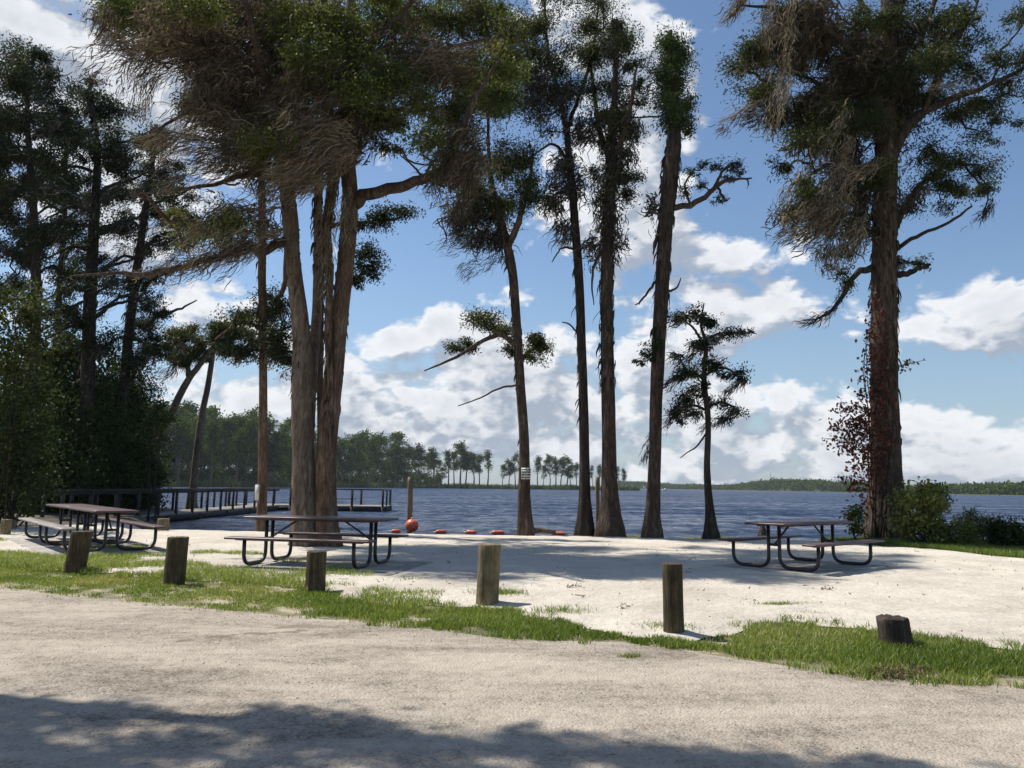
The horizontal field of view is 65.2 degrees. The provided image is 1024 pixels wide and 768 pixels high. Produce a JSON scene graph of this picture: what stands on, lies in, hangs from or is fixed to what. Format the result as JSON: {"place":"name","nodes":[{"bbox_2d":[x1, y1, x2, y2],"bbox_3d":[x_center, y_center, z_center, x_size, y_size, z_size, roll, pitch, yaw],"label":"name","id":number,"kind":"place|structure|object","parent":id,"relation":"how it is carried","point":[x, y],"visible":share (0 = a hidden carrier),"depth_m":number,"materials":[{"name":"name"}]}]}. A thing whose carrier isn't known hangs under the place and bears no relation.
{"place":"outdoors","nodes":[
{"label":"outdoors","id":0,"kind":"place"},
{"bbox_2d":[0,505,170,529],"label":"forest floor","id":1,"kind":"structure","parent":0,"point":[52,517],"depth_m":29.46,"materials":[{"name":"soil"}]},
{"bbox_2d":[0,420,73,525],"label":"shrub","id":2,"kind":"object","parent":1,"relation":"on","point":[35,485],"visible":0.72,"depth_m":22.61,"materials":[{"name":"green plant"}]},
{"bbox_2d":[0,347,79,519],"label":"shrub","id":3,"kind":"object","parent":1,"relation":"on","point":[31,432],"visible":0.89,"depth_m":22.42,"materials":[{"name":"green plant"}]},
{"bbox_2d":[0,274,80,518],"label":"sapling","id":4,"kind":"object","parent":1,"relation":"on","point":[26,313],"visible":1,"depth_m":22.12,"materials":[{"name":"green plant"}]},
{"bbox_2d":[0,30,101,514],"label":"cypress tree","id":5,"kind":"object","parent":1,"relation":"on","point":[18,75],"visible":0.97,"depth_m":31.74,"materials":[{"name":"green plant"}]},
{"bbox_2d":[9,121,110,501],"bbox_3d":[-22.288,-3.534,38.914,4.774,19.672,4.397,1,-7,0],"label":"cypress tree","id":6,"kind":"object","parent":1,"relation":"on","point":[55,270],"visible":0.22,"depth_m":38.97,"materials":[{"name":"green plant"}]},
{"bbox_2d":[18,416,126,513],"bbox_3d":[-18.394,3.285,32.277,4.828,4.128,4.265,1,-7,0],"label":"shrub","id":7,"kind":"object","parent":1,"relation":"on","point":[82,476],"visible":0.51,"depth_m":32.12,"materials":[{"name":"green plant"}]},
{"bbox_2d":[35,69,155,512],"bbox_3d":[-18.306,-4.514,34.511,6.284,20.536,5.827,1,-7,0],"label":"cypress tree","id":8,"kind":"object","parent":1,"relation":"on","point":[89,287],"visible":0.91,"depth_m":34.64,"materials":[{"name":"green plant"}]},
{"bbox_2d":[47,413,154,509],"bbox_3d":[-18.226,3.533,35.769,4.315,4.591,4.241,-5,-9,36],"label":"shrub","id":9,"kind":"object","parent":1,"relation":"on","point":[124,469],"visible":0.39,"depth_m":35.51,"materials":[{"name":"green plant"}]},
{"bbox_2d":[44,356,161,501],"bbox_3d":[-18.048,2.135,34.628,6.118,6.905,5.602,1,-7,0],"label":"shrub","id":10,"kind":"object","parent":1,"relation":"on","point":[121,425],"visible":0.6,"depth_m":34.19,"materials":[{"name":"green plant"}]},
{"bbox_2d":[43,334,176,438],"bbox_3d":[-20.110,1.456,38.832,7.453,9.250,6.294,-2,-8,21],"label":"shrub","id":11,"kind":"object","parent":1,"relation":"on","point":[110,369],"visible":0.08,"depth_m":38.75,"materials":[{"name":"green plant"}]},
{"bbox_2d":[96,431,181,507],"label":"shrub","id":12,"kind":"object","parent":1,"relation":"on","point":[173,459],"visible":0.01,"depth_m":40.41,"materials":[{"name":"green plant"}]},
{"bbox_2d":[94,363,189,508],"bbox_3d":[-18.063,2.367,37.813,4.843,7.252,5.569,1,-7,0],"label":"shrub","id":13,"kind":"object","parent":1,"relation":"on","point":[140,446],"visible":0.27,"depth_m":37.64,"materials":[{"name":"green plant"}]},
{"bbox_2d":[122,438,177,509],"bbox_3d":[-18.187,4.458,39.330,3.206,3.676,3.839,1,-7,0],"label":"shrub","id":14,"kind":"object","parent":1,"relation":"on","point":[144,502],"visible":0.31,"depth_m":38.91,"materials":[{"name":"green plant"}]},
{"bbox_2d":[96,119,204,506],"bbox_3d":[-17.312,-3.453,37.935,5.108,19.445,6.050,3,-8,-19],"label":"cypress tree","id":15,"kind":"object","parent":1,"relation":"on","point":[149,351],"visible":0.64,"depth_m":37.83,"materials":[{"name":"green plant"}]},
{"bbox_2d":[143,395,181,520],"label":"tree","id":16,"kind":"object","parent":1,"relation":"on","point":[157,417],"visible":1,"depth_m":28.83,"materials":[{"name":"green plant"}]},
{"bbox_2d":[0,587,1023,767],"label":"road","id":17,"kind":"structure","parent":0,"point":[223,725],"depth_m":4.97,"materials":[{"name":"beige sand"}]},
{"bbox_2d":[0,522,1023,650],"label":"beach","id":18,"kind":"structure","parent":0,"point":[971,598],"depth_m":11.68,"materials":[{"name":"beige sand"}]},
{"bbox_2d":[0,519,11,534],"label":"wooden post","id":19,"kind":"object","parent":18,"relation":"on","point":[5,526],"visible":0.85,"depth_m":19.31,"materials":[{"name":"beige wood"}]},
{"bbox_2d":[5,535,165,555],"bbox_3d":[-8.864,3.395,16.588,2.200,0.152,5.500,7,-9,-38],"label":"concrete pad","id":20,"kind":"object","parent":18,"relation":"on","point":[34,544],"visible":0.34,"depth_m":16.03,"materials":[{"name":"grey concrete"}]},
{"bbox_2d":[18,504,130,543],"bbox_3d":[-9.643,3.052,17.614,1.830,0.758,2.440,7,-9,-38],"label":"picnic table","id":21,"kind":"object","parent":20,"relation":"on","point":[36,521],"visible":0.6,"depth_m":17.36,"materials":[{"name":"grey metal"}]},
{"bbox_2d":[37,507,166,551],"bbox_3d":[-8.054,2.823,15.656,1.830,0.758,2.440,7,-9,-38],"label":"picnic table","id":22,"kind":"object","parent":20,"relation":"on","point":[97,511],"visible":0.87,"depth_m":15.27,"materials":[{"name":"brown wood"}]},
{"bbox_2d":[157,518,169,530],"bbox_3d":[-9.665,3.974,22.171,0.318,0.496,0.327,1,-7,0],"label":"wooden post","id":23,"kind":"object","parent":18,"relation":"on","point":[163,521],"visible":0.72,"depth_m":22.06,"materials":[{"name":"beige wood"}]},
{"bbox_2d":[47,0,369,546],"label":"cypress tree","id":24,"kind":"object","parent":18,"relation":"on","point":[224,95],"visible":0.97,"depth_m":16.93,"materials":[{"name":"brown plant"}]},
{"bbox_2d":[162,56,299,531],"bbox_3d":[-8.498,-3.121,24.051,4.332,15.437,2.800,1,-7,0],"label":"cypress tree","id":25,"kind":"object","parent":18,"relation":"on","point":[244,318],"visible":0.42,"depth_m":23.62,"materials":[{"name":"green plant"}]},
{"bbox_2d":[203,181,425,435],"bbox_3d":[-5.790,-1.670,23.108,6.465,12.403,1.834,1,-7,0],"label":"cypress tree","id":26,"kind":"object","parent":18,"relation":"on","point":[368,251],"visible":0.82,"depth_m":23.08,"materials":[{"name":"green plant"}]},
{"bbox_2d":[305,550,326,591],"bbox_3d":[-2.490,2.448,10.139,0.254,0.667,0.262,1,-7,0],"label":"wooden post","id":27,"kind":"object","parent":18,"relation":"on","point":[315,578],"visible":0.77,"depth_m":10.06,"materials":[{"name":"brown wood"}]},
{"bbox_2d":[204,556,432,575],"bbox_3d":[-3.091,3.010,12.968,3.100,0.152,2.300,-1,-7,12],"label":"concrete pad","id":28,"kind":"object","parent":18,"relation":"on","point":[384,569],"visible":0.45,"depth_m":12.93,"materials":[{"name":"grey concrete"}]},
{"bbox_2d":[224,515,408,568],"bbox_3d":[-3.155,2.572,13.175,2.440,0.758,1.830,-1,-7,12],"label":"picnic table","id":29,"kind":"object","parent":28,"relation":"on","point":[370,535],"visible":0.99,"depth_m":13.02,"materials":[{"name":"brown wood"}]},
{"bbox_2d":[248,0,531,546],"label":"cypress tree","id":30,"kind":"object","parent":18,"relation":"on","point":[379,77],"visible":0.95,"depth_m":17.42,"materials":[{"name":"green plant"}]},
{"bbox_2d":[416,0,555,535],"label":"cypress tree","id":31,"kind":"object","parent":18,"relation":"on","point":[499,209],"visible":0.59,"depth_m":25.31,"materials":[{"name":"green plant"}]},
{"bbox_2d":[476,543,500,605],"bbox_3d":[-0.277,2.272,9.241,0.286,0.848,0.271,1,-7,0],"label":"wooden post","id":32,"kind":"object","parent":18,"relation":"on","point":[488,577],"visible":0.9,"depth_m":9.15,"materials":[{"name":"brown wood"}]},
{"bbox_2d":[507,0,628,535],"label":"cypress tree","id":33,"kind":"object","parent":18,"relation":"on","point":[538,91],"visible":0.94,"depth_m":25.86,"materials":[{"name":"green plant"}]},
{"bbox_2d":[120,537,1022,633],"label":"leaf litter","id":34,"kind":"object","parent":18,"relation":"on","point":[590,578],"visible":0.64,"depth_m":12.12,"materials":[{"name":"brown plant"}]},
{"bbox_2d":[568,3,659,536],"bbox_3d":[3.283,-3.729,25.363,3.118,17.258,3.954,1,-7,0],"label":"cypress tree","id":35,"kind":"object","parent":18,"relation":"on","point":[617,120],"visible":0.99,"depth_m":25.17,"materials":[{"name":"green plant"}]},
{"bbox_2d":[662,562,683,633],"bbox_3d":[1.524,2.100,7.561,0.210,0.812,0.219,1,-7,0],"label":"wooden post","id":36,"kind":"object","parent":18,"relation":"on","point":[673,605],"visible":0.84,"depth_m":7.49,"materials":[{"name":"brown wood"}]},
{"bbox_2d":[631,18,751,537],"bbox_3d":[5.252,-3.185,23.793,3.573,15.840,2.320,1,-7,0],"label":"cypress tree","id":37,"kind":"object","parent":18,"relation":"on","point":[667,72],"visible":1,"depth_m":23.86,"materials":[{"name":"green plant"}]},
{"bbox_2d":[655,301,756,538],"bbox_3d":[5.346,1.127,22.387,2.857,6.917,2.434,5,-8,-28],"label":"cypress tree","id":38,"kind":"object","parent":18,"relation":"on","point":[686,405],"visible":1,"depth_m":22.27,"materials":[{"name":"green plant"}]},
{"bbox_2d":[712,558,888,575],"bbox_3d":[5.057,3.247,13.960,2.700,0.152,1.900,7,-10,-41],"label":"concrete pad","id":39,"kind":"object","parent":18,"relation":"on","point":[836,567],"visible":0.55,"depth_m":13.74,"materials":[{"name":"grey concrete"}]},
{"bbox_2d":[718,519,884,571],"bbox_3d":[5.063,2.785,13.968,2.440,0.758,1.830,7,-10,-41],"label":"picnic table","id":40,"kind":"object","parent":39,"relation":"on","point":[825,542],"visible":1,"depth_m":13.74,"materials":[{"name":"grey metal"}]},
{"bbox_2d":[0,527,1023,688],"bbox_3d":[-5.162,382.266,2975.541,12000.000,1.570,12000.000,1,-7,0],"label":"ground","id":41,"kind":"structure","parent":0,"point":[283,611],"depth_m":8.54,"materials":[{"name":"green plant"}]},
{"bbox_2d":[0,317,146,481],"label":"shrub","id":42,"kind":"object","parent":41,"relation":"on","point":[63,367],"visible":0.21,"depth_m":34.76,"materials":[{"name":"green plant"}]},
{"bbox_2d":[63,531,92,573],"bbox_3d":[-6.454,2.563,11.863,0.388,0.770,0.303,1,-7,0],"label":"wooden post","id":43,"kind":"object","parent":41,"relation":"on","point":[78,549],"visible":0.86,"depth_m":11.76,"materials":[{"name":"brown wood"}]},
{"bbox_2d":[162,536,188,585],"bbox_3d":[-4.520,2.442,10.746,0.298,0.778,0.290,1,-7,0],"label":"wooden post","id":44,"kind":"object","parent":41,"relation":"on","point":[175,565],"visible":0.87,"depth_m":10.65,"materials":[{"name":"brown wood"}]},
{"bbox_2d":[149,320,214,458],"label":"leaning cypress","id":45,"kind":"object","parent":41,"relation":"on","point":[186,355],"visible":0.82,"depth_m":43.38,"materials":[{"name":"green plant"}]},
{"bbox_2d":[183,317,290,509],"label":"leaning cypress","id":46,"kind":"object","parent":41,"relation":"on","point":[217,328],"visible":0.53,"depth_m":43.45,"materials":[{"name":"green plant"}]},
{"bbox_2d":[850,661,938,679],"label":"clump","id":47,"kind":"object","parent":41,"relation":"on","point":[901,672],"visible":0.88,"depth_m":5.84,"materials":[{"name":"plant"}]},
{"bbox_2d":[876,614,913,647],"bbox_3d":[3.388,2.257,7.056,0.320,0.422,0.277,1,-7,0],"label":"stump post","id":48,"kind":"object","parent":41,"relation":"on","point":[892,629],"visible":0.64,"depth_m":6.97,"materials":[{"name":"brown wood"}]},
{"bbox_2d":[0,0,1023,490],"label":"sky","id":49,"kind":"structure","parent":0,"point":[962,406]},
{"bbox_2d":[158,487,1023,539],"bbox_3d":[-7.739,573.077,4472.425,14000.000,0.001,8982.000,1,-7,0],"label":"lake","id":50,"kind":"structure","parent":0,"point":[491,510],"depth_m":64.60,"materials":[{"name":"blue liquid"}]},
{"bbox_2d":[9,487,391,520],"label":"boardwalk","id":51,"kind":"structure","parent":50,"relation":"in","point":[228,508],"depth_m":39.93,"materials":[{"name":"wood"}]},
{"bbox_2d":[161,477,639,490],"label":"reeds","id":52,"kind":"object","parent":50,"relation":"on","point":[221,482],"visible":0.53,"depth_m":411.20,"materials":[{"name":"green plant"}]},
{"bbox_2d":[406,477,412,532],"bbox_3d":[-3.836,5.012,29.900,0.226,3.054,0.218,1,-7,0],"label":"mooring pole","id":53,"kind":"object","parent":50,"relation":"in","point":[410,499],"visible":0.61,"depth_m":29.92,"materials":[{"name":"brown wood"}]},
{"bbox_2d":[405,517,418,531],"bbox_3d":[-3.634,5.117,29.080,0.493,0.528,0.493,1,-7,0],"label":"buoy","id":54,"kind":"object","parent":50,"relation":"on","point":[412,524],"visible":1,"depth_m":28.91,"materials":[{"name":"orange plastic"}]},
{"bbox_2d":[595,477,599,526],"bbox_3d":[3.107,4.963,29.111,0.179,3.138,0.171,1,-7,0],"label":"mooring pole","id":55,"kind":"object","parent":50,"relation":"in","point":[597,499],"visible":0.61,"depth_m":29.15,"materials":[{"name":"brown wood"}]},
{"bbox_2d":[197,529,1023,557],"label":"grass","id":56,"kind":"structure","parent":0,"point":[1001,551],"depth_m":18.80,"materials":[{"name":"green plant"}]},
{"bbox_2d":[618,477,1023,495],"bbox_3d":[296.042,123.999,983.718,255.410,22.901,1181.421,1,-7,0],"label":"distant woods","id":57,"kind":"object","parent":0,"point":[974,488],"visible":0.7,"depth_m":875.83,"materials":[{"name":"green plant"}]},
{"bbox_2d":[882,544,1018,557],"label":"lawn","id":58,"kind":"structure","parent":0,"point":[939,549],"depth_m":18.45,"materials":[{"name":"plant"}]},
{"bbox_2d":[839,503,869,539],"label":"shrub","id":59,"kind":"object","parent":58,"relation":"on","point":[854,529],"visible":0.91,"depth_m":20.68,"materials":[{"name":"green plant"}]},
{"bbox_2d":[711,0,1023,539],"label":"cypress tree","id":60,"kind":"object","parent":58,"relation":"on","point":[885,63],"visible":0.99,"depth_m":22.61,"materials":[{"name":"green plant"}]},
{"bbox_2d":[820,292,924,538],"bbox_3d":[9.797,0.823,21.878,2.817,6.795,1.325,2,-7,-9],"label":"climbing vine","id":61,"kind":"object","parent":60,"relation":"attached to","point":[868,430],"visible":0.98,"depth_m":21.80,"materials":[{"name":"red plant"}]},
{"bbox_2d":[879,476,961,544],"bbox_3d":[10.223,3.204,19.998,1.982,1.864,1.797,1,-7,0],"label":"shrub","id":62,"kind":"object","parent":58,"relation":"on","point":[916,522],"visible":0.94,"depth_m":19.80,"materials":[{"name":"green plant"}]},
{"bbox_2d":[915,477,957,536],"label":"shrub","id":63,"kind":"object","parent":58,"relation":"on","point":[941,492],"visible":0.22,"depth_m":21.25,"materials":[{"name":"green plant"}]},
{"bbox_2d":[916,505,985,545],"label":"shrub","id":64,"kind":"object","parent":58,"relation":"on","point":[954,537],"visible":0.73,"depth_m":19.58,"materials":[{"name":"green plant"}]},
{"bbox_2d":[947,506,999,542],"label":"shrub","id":65,"kind":"object","parent":58,"relation":"on","point":[978,521],"visible":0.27,"depth_m":21.16,"materials":[{"name":"green plant"}]},
{"bbox_2d":[977,514,1023,547],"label":"shrub","id":66,"kind":"object","parent":58,"relation":"on","point":[999,531],"visible":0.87,"depth_m":19.10,"materials":[{"name":"green plant"}]},
{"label":"marsh","id":67,"kind":"structure","parent":0,"visible":0},
{"bbox_2d":[160,403,191,467],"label":"tree","id":68,"kind":"object","parent":67,"relation":"on","point":[166,408],"visible":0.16,"depth_m":291.97,"materials":[{"name":"green plant"}]},
{"bbox_2d":[165,413,193,478],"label":"tree","id":69,"kind":"object","parent":67,"relation":"on","point":[178,440],"visible":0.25,"depth_m":286.66,"materials":[{"name":"green plant"}]},
{"bbox_2d":[168,416,194,479],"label":"tree","id":70,"kind":"object","parent":67,"relation":"on","point":[186,442],"visible":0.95,"depth_m":282.06,"materials":[{"name":"green plant"}]},
{"bbox_2d":[179,400,199,468],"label":"tree","id":71,"kind":"object","parent":67,"relation":"on","point":[189,406],"visible":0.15,"depth_m":339.03,"materials":[{"name":"green plant"}]},
{"bbox_2d":[184,425,206,472],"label":"tree","id":72,"kind":"object","parent":67,"relation":"on","point":[193,437],"visible":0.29,"depth_m":297.92,"materials":[{"name":"green plant"}]},
{"bbox_2d":[182,410,224,479],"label":"tree","id":73,"kind":"object","parent":67,"relation":"on","point":[204,459],"visible":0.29,"depth_m":301.53,"materials":[{"name":"green plant"}]},
{"bbox_2d":[192,405,224,468],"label":"tree","id":74,"kind":"object","parent":67,"relation":"on","point":[210,412],"visible":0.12,"depth_m":326.21,"materials":[{"name":"green plant"}]},
{"bbox_2d":[202,416,225,481],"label":"tree","id":75,"kind":"object","parent":67,"relation":"on","point":[213,426],"visible":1,"depth_m":294.48,"materials":[{"name":"green plant"}]},
{"bbox_2d":[202,416,238,478],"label":"tree","id":76,"kind":"object","parent":67,"relation":"on","point":[230,423],"visible":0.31,"depth_m":319.10,"materials":[{"name":"green plant"}]},
{"bbox_2d":[213,421,236,478],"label":"tree","id":77,"kind":"object","parent":67,"relation":"on","point":[225,434],"visible":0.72,"depth_m":314.58,"materials":[{"name":"green plant"}]},
{"bbox_2d":[224,428,251,481],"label":"tree","id":78,"kind":"object","parent":67,"relation":"on","point":[236,448],"visible":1,"depth_m":307.28,"materials":[{"name":"green plant"}]},
{"bbox_2d":[229,412,256,479],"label":"tree","id":79,"kind":"object","parent":67,"relation":"on","point":[241,418],"visible":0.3,"depth_m":326.46,"materials":[{"name":"green plant"}]},
{"bbox_2d":[239,417,258,480],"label":"tree","id":80,"kind":"object","parent":67,"relation":"on","point":[250,427],"visible":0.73,"depth_m":321.01,"materials":[{"name":"green plant"}]},
{"bbox_2d":[241,411,282,480],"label":"tree","id":81,"kind":"object","parent":67,"relation":"on","point":[271,426],"visible":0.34,"depth_m":331.68,"materials":[{"name":"green plant"}]},
{"bbox_2d":[250,430,288,481],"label":"tree","id":82,"kind":"object","parent":67,"relation":"on","point":[278,435],"visible":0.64,"depth_m":329.20,"materials":[{"name":"green plant"}]},
{"bbox_2d":[271,431,291,480],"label":"tree","id":83,"kind":"object","parent":67,"relation":"on","point":[284,450],"visible":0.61,"depth_m":335.73,"materials":[{"name":"green plant"}]},
{"bbox_2d":[163,455,442,485],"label":"undergrowth","id":84,"kind":"object","parent":67,"relation":"on","point":[252,475],"visible":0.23,"depth_m":334.48,"materials":[{"name":"green plant"}]},
{"bbox_2d":[336,436,358,484],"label":"tree","id":85,"kind":"object","parent":67,"relation":"on","point":[341,464],"visible":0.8,"depth_m":389.07,"materials":[{"name":"green plant"}]},
{"bbox_2d":[343,440,361,481],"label":"tree","id":86,"kind":"object","parent":67,"relation":"on","point":[351,448],"visible":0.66,"depth_m":396.18,"materials":[{"name":"green plant"}]},
{"bbox_2d":[342,433,364,474],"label":"tree","id":87,"kind":"object","parent":67,"relation":"on","point":[353,439],"visible":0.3,"depth_m":434.05,"materials":[{"name":"green plant"}]},
{"bbox_2d":[351,450,368,480],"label":"tree","id":88,"kind":"object","parent":67,"relation":"on","point":[360,472],"visible":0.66,"depth_m":405.04,"materials":[{"name":"green plant"}]},
{"bbox_2d":[355,428,379,474],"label":"tree","id":89,"kind":"object","parent":67,"relation":"on","point":[363,437],"visible":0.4,"depth_m":438.74,"materials":[{"name":"green plant"}]},
{"bbox_2d":[363,438,378,482],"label":"tree","id":90,"kind":"object","parent":67,"relation":"on","point":[370,444],"visible":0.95,"depth_m":416.33,"materials":[{"name":"green plant"}]},
{"bbox_2d":[371,447,387,482],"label":"tree","id":91,"kind":"object","parent":67,"relation":"on","point":[377,462],"visible":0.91,"depth_m":421.79,"materials":[{"name":"green plant"}]},
{"bbox_2d":[376,435,396,472],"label":"tree","id":92,"kind":"object","parent":67,"relation":"on","point":[383,441],"visible":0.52,"depth_m":441.89,"materials":[{"name":"green plant"}]},
{"bbox_2d":[382,459,396,482],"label":"tree","id":93,"kind":"object","parent":67,"relation":"on","point":[386,475],"visible":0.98,"depth_m":424.23,"materials":[{"name":"green plant"}]},
{"bbox_2d":[384,442,404,483],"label":"tree","id":94,"kind":"object","parent":67,"relation":"on","point":[395,450],"visible":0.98,"depth_m":434.24,"materials":[{"name":"green plant"}]},
{"bbox_2d":[388,431,407,471],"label":"tree","id":95,"kind":"object","parent":67,"relation":"on","point":[397,437],"visible":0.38,"depth_m":479.94,"materials":[{"name":"green plant"}]},
{"bbox_2d":[393,450,412,483],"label":"tree","id":96,"kind":"object","parent":67,"relation":"on","point":[408,454],"visible":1,"depth_m":435.11,"materials":[{"name":"green plant"}]},
{"bbox_2d":[402,445,417,476],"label":"tree","id":97,"kind":"object","parent":67,"relation":"on","point":[411,449],"visible":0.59,"depth_m":444.31,"materials":[{"name":"green plant"}]},
{"bbox_2d":[412,442,429,483],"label":"tree","id":98,"kind":"object","parent":67,"relation":"on","point":[420,451],"visible":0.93,"depth_m":452.47,"materials":[{"name":"green plant"}]},
{"bbox_2d":[425,446,440,484],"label":"tree","id":99,"kind":"object","parent":67,"relation":"on","point":[433,455],"visible":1,"depth_m":458.11,"materials":[{"name":"green plant"}]},
{"bbox_2d":[435,459,447,484],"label":"tree","id":100,"kind":"object","parent":67,"relation":"on","point":[441,474],"visible":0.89,"depth_m":461.50,"materials":[{"name":"green plant"}]},
{"bbox_2d":[442,449,452,484],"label":"tree","id":101,"kind":"object","parent":67,"relation":"on","point":[447,456],"visible":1,"depth_m":463.26,"materials":[{"name":"green plant"}]},
{"bbox_2d":[446,448,462,484],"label":"tree","id":102,"kind":"object","parent":67,"relation":"on","point":[456,464],"visible":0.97,"depth_m":466.39,"materials":[{"name":"green plant"}]},
{"bbox_2d":[451,440,475,483],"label":"tree","id":103,"kind":"object","parent":67,"relation":"on","point":[460,446],"visible":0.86,"depth_m":485.97,"materials":[{"name":"green plant"}]},
{"bbox_2d":[464,451,479,483],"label":"tree","id":104,"kind":"object","parent":67,"relation":"on","point":[472,456],"visible":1,"depth_m":486.39,"materials":[{"name":"green plant"}]},
{"bbox_2d":[481,449,493,484],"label":"tree","id":105,"kind":"object","parent":67,"relation":"on","point":[487,457],"visible":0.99,"depth_m":487.90,"materials":[{"name":"green plant"}]},
{"bbox_2d":[556,457,567,484],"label":"tree","id":106,"kind":"object","parent":67,"relation":"on","point":[562,462],"visible":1,"depth_m":501.46,"materials":[{"name":"green plant"}]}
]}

